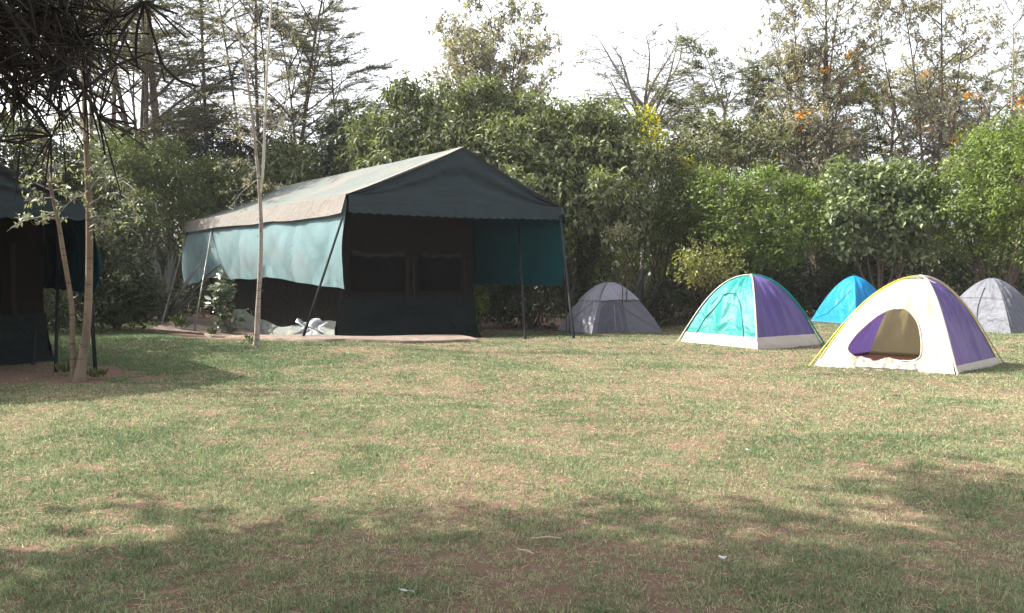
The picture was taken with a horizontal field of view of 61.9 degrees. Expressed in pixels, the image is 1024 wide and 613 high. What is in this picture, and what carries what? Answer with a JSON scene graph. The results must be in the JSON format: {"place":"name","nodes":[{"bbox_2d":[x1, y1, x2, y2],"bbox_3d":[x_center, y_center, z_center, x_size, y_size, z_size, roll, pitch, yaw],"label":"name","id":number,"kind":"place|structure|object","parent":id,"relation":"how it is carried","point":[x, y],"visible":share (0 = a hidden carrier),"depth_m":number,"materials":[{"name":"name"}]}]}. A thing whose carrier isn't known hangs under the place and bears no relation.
{"place":"outdoors","nodes":[
{"label":"outdoors","id":0,"kind":"place"},
{"bbox_2d":[147,316,477,343],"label":"paving","id":1,"kind":"structure","parent":0,"point":[202,325],"depth_m":17.60,"materials":[{"name":"concrete"}]},
{"bbox_2d":[167,312,191,327],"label":"weed","id":2,"kind":"object","parent":1,"relation":"on","point":[181,322],"visible":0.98,"depth_m":22.75,"materials":[{"name":"green plant"}]},
{"bbox_2d":[206,327,216,333],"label":"weed","id":3,"kind":"object","parent":1,"relation":"on","point":[210,331],"visible":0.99,"depth_m":22.45,"materials":[{"name":"green plant"}]},
{"bbox_2d":[294,318,327,333],"bbox_3d":[-4.196,0.408,17.853,0.770,0.330,0.353,0,2,0],"label":"plastic sheet","id":4,"kind":"object","parent":1,"relation":"on","point":[315,325],"visible":0.91,"depth_m":17.86,"materials":[{"name":"plastic"}]},
{"bbox_2d":[0,283,1023,612],"bbox_3d":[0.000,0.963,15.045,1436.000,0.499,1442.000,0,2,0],"label":"ground","id":5,"kind":"structure","parent":0,"point":[10,375],"depth_m":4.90,"materials":[{"name":"green plant"}]},
{"bbox_2d":[0,80,11,128],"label":"shade tree","id":6,"kind":"object","parent":5,"relation":"on","point":[5,111],"visible":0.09,"depth_m":16.64,"materials":[{"name":"green plant"}]},
{"bbox_2d":[0,164,101,376],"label":"safari tent","id":7,"kind":"object","parent":5,"relation":"on","point":[31,264],"visible":0.86,"depth_m":12.37,"materials":[{"name":"green fabric"}]},
{"bbox_2d":[54,361,69,372],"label":"weed","id":8,"kind":"object","parent":5,"relation":"on","point":[63,367],"visible":0.76,"depth_m":10.79,"materials":[{"name":"green plant"}]},
{"bbox_2d":[43,287,83,331],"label":"hedge bush","id":9,"kind":"object","parent":5,"relation":"on","point":[64,316],"visible":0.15,"depth_m":19.26,"materials":[{"name":"green plant"}]},
{"bbox_2d":[0,109,137,306],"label":"hedge bush","id":10,"kind":"object","parent":5,"relation":"on","point":[29,152],"visible":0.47,"depth_m":21.73,"materials":[{"name":"green plant"}]},
{"bbox_2d":[0,0,140,177],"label":"acacia tree","id":11,"kind":"object","parent":5,"relation":"on","point":[75,124],"visible":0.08,"depth_m":31.77,"materials":[{"name":"green plant"}]},
{"bbox_2d":[8,2,143,381],"bbox_3d":[-5.066,-1.565,10.138,1.669,5.133,1.032,0,2,0],"label":"sapling","id":12,"kind":"object","parent":5,"relation":"on","point":[78,370],"visible":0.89,"depth_m":10.25,"materials":[{"name":"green plant"}]},
{"bbox_2d":[86,368,107,377],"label":"weed","id":13,"kind":"object","parent":5,"relation":"on","point":[91,372],"visible":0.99,"depth_m":10.54,"materials":[{"name":"green plant"}]},
{"bbox_2d":[0,0,202,205],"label":"finger leaf tree","id":14,"kind":"object","parent":5,"relation":"on","point":[25,25],"visible":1,"depth_m":4.17,"materials":[{"name":"green plant"}]},
{"bbox_2d":[0,0,222,259],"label":"acacia tree","id":15,"kind":"object","parent":5,"relation":"on","point":[145,47],"visible":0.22,"depth_m":30.67,"materials":[{"name":"green plant"}]},
{"bbox_2d":[60,229,174,331],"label":"hedge bush","id":16,"kind":"object","parent":5,"relation":"on","point":[111,291],"visible":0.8,"depth_m":20.62,"materials":[{"name":"green plant"}]},
{"bbox_2d":[44,189,215,324],"bbox_3d":[-11.403,-1.513,25.990,4.270,4.316,10.178,0,2,9],"label":"hedge bush","id":17,"kind":"object","parent":5,"relation":"on","point":[149,238],"visible":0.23,"depth_m":25.22,"materials":[{"name":"green plant"}]},
{"bbox_2d":[66,125,194,283],"bbox_3d":[-12.388,-2.788,27.926,4.473,6.306,6.477,0,2,0],"label":"hedge bush","id":18,"kind":"object","parent":5,"relation":"on","point":[141,178],"visible":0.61,"depth_m":27.33,"materials":[{"name":"green plant"}]},
{"bbox_2d":[38,0,253,265],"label":"acacia tree","id":19,"kind":"object","parent":5,"relation":"on","point":[133,103],"visible":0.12,"depth_m":37.59,"materials":[{"name":"green plant"}]},
{"bbox_2d":[55,0,272,300],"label":"acacia tree","id":20,"kind":"object","parent":5,"relation":"on","point":[151,86],"visible":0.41,"depth_m":32.48,"materials":[{"name":"green plant"}]},
{"bbox_2d":[117,245,219,320],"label":"agave","id":21,"kind":"object","parent":5,"relation":"on","point":[166,277],"visible":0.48,"depth_m":24.45,"materials":[{"name":"green plant"}]},
{"bbox_2d":[67,0,324,281],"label":"acacia tree","id":22,"kind":"object","parent":5,"relation":"on","point":[172,99],"visible":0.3,"depth_m":36.78,"materials":[{"name":"green plant"}]},
{"bbox_2d":[118,143,279,314],"bbox_3d":[-10.943,-2.663,29.100,6.040,6.014,3.323,1,2,17],"label":"hedge bush","id":23,"kind":"object","parent":5,"relation":"on","point":[192,202],"visible":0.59,"depth_m":28.50,"materials":[{"name":"green plant"}]},
{"bbox_2d":[204,269,247,332],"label":"young tree","id":24,"kind":"object","parent":5,"relation":"on","point":[220,323],"visible":0.96,"depth_m":23.14,"materials":[{"name":"green plant"}]},
{"bbox_2d":[88,0,365,167],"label":"acacia tree","id":25,"kind":"object","parent":5,"relation":"on","point":[312,82],"visible":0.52,"depth_m":33.10,"materials":[{"name":"green plant"}]},
{"bbox_2d":[168,124,301,307],"bbox_3d":[-10.983,-3.462,33.053,5.955,7.208,2.625,-1,2,-15],"label":"hedge bush","id":26,"kind":"object","parent":5,"relation":"on","point":[199,147],"visible":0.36,"depth_m":32.54,"materials":[{"name":"green plant"}]},
{"bbox_2d":[244,334,253,341],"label":"weed","id":27,"kind":"object","parent":5,"relation":"on","point":[246,336],"visible":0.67,"depth_m":16.49,"materials":[{"name":"green plant"}]},
{"bbox_2d":[189,0,313,345],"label":"sapling","id":28,"kind":"object","parent":5,"relation":"on","point":[256,333],"visible":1,"depth_m":15.69,"materials":[{"name":"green plant"}]},
{"bbox_2d":[176,0,408,165],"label":"acacia tree","id":29,"kind":"object","parent":5,"relation":"on","point":[315,50],"visible":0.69,"depth_m":35.26,"materials":[{"name":"green plant"}]},
{"bbox_2d":[231,135,359,196],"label":"broadleaf tree","id":30,"kind":"object","parent":5,"relation":"on","point":[293,171],"visible":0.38,"depth_m":30.16,"materials":[{"name":"green plant"}]},
{"bbox_2d":[226,15,403,152],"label":"acacia tree","id":31,"kind":"object","parent":5,"relation":"on","point":[338,78],"visible":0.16,"depth_m":39.88,"materials":[{"name":"green plant"}]},
{"bbox_2d":[308,101,392,176],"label":"broadleaf tree","id":32,"kind":"object","parent":5,"relation":"on","point":[327,143],"visible":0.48,"depth_m":29.23,"materials":[{"name":"green plant"}]},
{"bbox_2d":[161,147,574,338],"bbox_3d":[-4.394,-1.484,23.178,8.613,4.881,15.995,-2,3,-37],"label":"safari tent","id":33,"kind":"object","parent":5,"relation":"on","point":[421,245],"visible":0.92,"depth_m":22.01,"materials":[{"name":"teal fabric"}]},
{"bbox_2d":[350,251,404,291],"bbox_3d":[-3.363,-0.890,21.477,1.506,1.016,0.134,-2,3,-37],"label":"window","id":34,"kind":"structure","parent":33,"relation":"in","point":[385,272],"depth_m":21.48,"materials":[{"name":"black fabric"}]},
{"bbox_2d":[419,252,461,290],"bbox_3d":[-1.877,-0.930,22.591,1.265,1.016,0.134,-2,3,-37],"label":"window","id":35,"kind":"structure","parent":33,"relation":"in","point":[435,273],"depth_m":22.60,"materials":[{"name":"black fabric"}]},
{"bbox_2d":[328,66,563,195],"bbox_3d":[-1.852,-3.532,28.092,8.483,8.707,5.702,0,2,0],"label":"broadleaf tree","id":36,"kind":"object","parent":5,"relation":"on","point":[445,125],"visible":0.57,"depth_m":27.39,"materials":[{"name":"green plant"}]},
{"bbox_2d":[474,284,489,331],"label":"shrub","id":37,"kind":"object","parent":5,"relation":"on","point":[479,298],"visible":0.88,"depth_m":25.96,"materials":[{"name":"green plant"}]},
{"bbox_2d":[424,0,587,311],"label":"silky oak tree","id":38,"kind":"object","parent":5,"relation":"on","point":[482,57],"visible":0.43,"depth_m":35.84,"materials":[{"name":"green plant"}]},
{"bbox_2d":[517,548,533,554],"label":"twig","id":39,"kind":"object","parent":5,"relation":"on","point":[525,550],"visible":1,"depth_m":3.96,"materials":[{"name":"beige wood"}]},
{"bbox_2d":[41,122,1023,306],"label":"woods","id":40,"kind":"object","parent":5,"relation":"on","point":[653,188],"visible":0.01,"depth_m":40.51,"materials":[{"name":"green plant"}]},
{"bbox_2d":[50,268,1023,326],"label":"undergrowth","id":41,"kind":"object","parent":5,"relation":"on","point":[561,316],"visible":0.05,"depth_m":30.23,"materials":[{"name":"green plant"}]},
{"bbox_2d":[531,536,561,538],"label":"twig","id":42,"kind":"object","parent":5,"relation":"on","point":[546,537],"visible":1,"depth_m":4.16,"materials":[{"name":"beige wood"}]},
{"bbox_2d":[474,229,619,328],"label":"hedge bush","id":43,"kind":"object","parent":5,"relation":"on","point":[504,292],"visible":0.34,"depth_m":27.73,"materials":[{"name":"green plant"}]},
{"bbox_2d":[564,211,584,332],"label":"shrub","id":44,"kind":"object","parent":5,"relation":"on","point":[568,235],"visible":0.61,"depth_m":25.79,"materials":[{"name":"green plant"}]},
{"bbox_2d":[475,84,680,312],"bbox_3d":[1.836,-3.239,27.649,7.360,8.152,5.768,0,2,0],"label":"broadleaf tree","id":45,"kind":"object","parent":5,"relation":"on","point":[597,180],"visible":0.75,"depth_m":26.88,"materials":[{"name":"green plant"}]},
{"bbox_2d":[557,282,661,333],"bbox_3d":[2.947,0.020,25.974,2.809,1.542,1.678,-1,2,-15],"label":"dome tent","id":46,"kind":"object","parent":5,"relation":"on","point":[601,308],"visible":0.96,"depth_m":25.48,"materials":[{"name":"grey fabric"}]},
{"bbox_2d":[600,219,641,303],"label":"shrub","id":47,"kind":"object","parent":5,"relation":"on","point":[612,231],"visible":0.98,"depth_m":25.43,"materials":[{"name":"green plant"}]},
{"bbox_2d":[600,260,682,312],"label":"agave","id":48,"kind":"object","parent":5,"relation":"on","point":[639,289],"visible":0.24,"depth_m":28.77,"materials":[{"name":"green plant"}]},
{"bbox_2d":[566,15,727,296],"bbox_3d":[6.072,-5.954,38.407,7.755,12.516,9.780,0,2,0],"label":"acacia tree","id":49,"kind":"object","parent":5,"relation":"on","point":[652,101],"visible":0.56,"depth_m":37.27,"materials":[{"name":"grey plant"}]},
{"bbox_2d":[565,142,749,318],"bbox_3d":[4.456,-2.466,29.733,7.038,6.375,5.803,0,2,0],"label":"hedge bush","id":50,"kind":"object","parent":5,"relation":"on","point":[663,225],"visible":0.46,"depth_m":28.68,"materials":[{"name":"green plant"}]},
{"bbox_2d":[630,104,697,322],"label":"tree","id":51,"kind":"object","parent":5,"relation":"on","point":[658,132],"visible":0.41,"depth_m":29.50,"materials":[{"name":"green plant"}]},
{"bbox_2d":[666,237,747,310],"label":"shrub","id":52,"kind":"object","parent":5,"relation":"on","point":[698,270],"visible":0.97,"depth_m":23.35,"materials":[{"name":"green plant"}]},
{"bbox_2d":[641,31,793,264],"bbox_3d":[8.585,-5.507,35.723,6.685,11.327,8.449,0,2,0],"label":"acacia tree","id":53,"kind":"object","parent":5,"relation":"on","point":[710,100],"visible":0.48,"depth_m":34.80,"materials":[{"name":"green plant"}]},
{"bbox_2d":[651,109,818,279],"bbox_3d":[7.952,-3.463,30.715,6.775,7.417,4.214,0,2,0],"label":"broadleaf tree","id":54,"kind":"object","parent":5,"relation":"on","point":[733,146],"visible":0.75,"depth_m":30.18,"materials":[{"name":"green plant"}]},
{"bbox_2d":[642,218,846,323],"bbox_3d":[7.563,-1.166,28.200,6.662,3.631,3.742,0,2,0],"label":"hedge bush","id":55,"kind":"object","parent":5,"relation":"on","point":[795,288],"visible":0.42,"depth_m":27.78,"materials":[{"name":"green plant"}]},
{"bbox_2d":[677,274,824,349],"bbox_3d":[4.505,0.058,16.149,2.055,1.351,2.431,-1,2,-29],"label":"dome tent","id":56,"kind":"object","parent":5,"relation":"on","point":[755,311],"visible":0.99,"depth_m":15.59,"materials":[{"name":"teal fabric"}]},
{"bbox_2d":[674,158,848,278],"bbox_3d":[7.720,-2.133,26.725,5.453,5.040,3.269,0,2,0],"label":"hedge bush","id":57,"kind":"object","parent":5,"relation":"on","point":[756,238],"visible":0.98,"depth_m":26.39,"materials":[{"name":"green plant"}]},
{"bbox_2d":[722,33,898,283],"bbox_3d":[13.126,-5.613,37.046,7.095,11.558,7.487,1,2,30],"label":"acacia tree","id":58,"kind":"object","parent":5,"relation":"on","point":[778,74],"visible":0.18,"depth_m":35.80,"materials":[{"name":"green plant"}]},
{"bbox_2d":[737,0,891,297],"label":"silky oak tree","id":59,"kind":"object","parent":5,"relation":"on","point":[794,63],"visible":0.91,"depth_m":30.67,"materials":[{"name":"green plant"}]},
{"bbox_2d":[811,276,876,324],"bbox_3d":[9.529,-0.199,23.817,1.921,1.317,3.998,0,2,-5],"label":"dome tent","id":60,"kind":"object","parent":5,"relation":"on","point":[844,299],"visible":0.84,"depth_m":23.19,"materials":[{"name":"fabric"}]},
{"bbox_2d":[790,222,934,314],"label":"hedge bush","id":61,"kind":"object","parent":5,"relation":"on","point":[848,266],"visible":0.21,"depth_m":28.14,"materials":[{"name":"green plant"}]},
{"bbox_2d":[809,150,952,291],"bbox_3d":[11.408,-2.197,26.176,4.414,5.185,2.866,0,2,0],"label":"hedge bush","id":62,"kind":"object","parent":5,"relation":"on","point":[892,191],"visible":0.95,"depth_m":25.74,"materials":[{"name":"green plant"}]},
{"bbox_2d":[809,275,1003,374],"bbox_3d":[5.765,0.216,12.429,2.039,1.367,2.133,2,3,44],"label":"dome tent","id":63,"kind":"object","parent":5,"relation":"on","point":[923,323],"visible":1,"depth_m":12.10,"materials":[{"name":"white fabric"}]},
{"bbox_2d":[794,52,1019,279],"bbox_3d":[15.861,-5.315,36.006,8.204,10.986,8.179,0,2,0],"label":"acacia tree","id":64,"kind":"object","parent":5,"relation":"on","point":[874,111],"visible":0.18,"depth_m":34.88,"materials":[{"name":"green plant"}]},
{"bbox_2d":[847,0,1023,279],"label":"silky oak tree","id":65,"kind":"object","parent":5,"relation":"on","point":[935,149],"visible":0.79,"depth_m":30.76,"materials":[{"name":"green plant"}]},
{"bbox_2d":[859,228,1023,296],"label":"hedge bush","id":66,"kind":"object","parent":5,"relation":"on","point":[955,277],"visible":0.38,"depth_m":27.44,"materials":[{"name":"green plant"}]},
{"bbox_2d":[894,36,1023,274],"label":"acacia tree","id":67,"kind":"object","parent":5,"relation":"on","point":[990,73],"visible":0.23,"depth_m":35.53,"materials":[{"name":"green plant"}]},
{"bbox_2d":[915,104,1023,285],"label":"hedge bush","id":68,"kind":"object","parent":5,"relation":"on","point":[993,148],"visible":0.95,"depth_m":25.26,"materials":[{"name":"green plant"}]},
{"bbox_2d":[928,0,1023,282],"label":"silky oak tree","id":69,"kind":"object","parent":5,"relation":"on","point":[1013,83],"visible":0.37,"depth_m":33.14,"materials":[{"name":"green plant"}]},
{"bbox_2d":[960,278,1023,333],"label":"dome tent","id":70,"kind":"object","parent":5,"relation":"on","point":[994,305],"visible":0.81,"depth_m":20.22,"materials":[{"name":"grey fabric"}]},
{"bbox_2d":[0,0,1023,276],"label":"sky","id":71,"kind":"structure","parent":0,"point":[401,26],"materials":[{"name":"white"}]}
]}

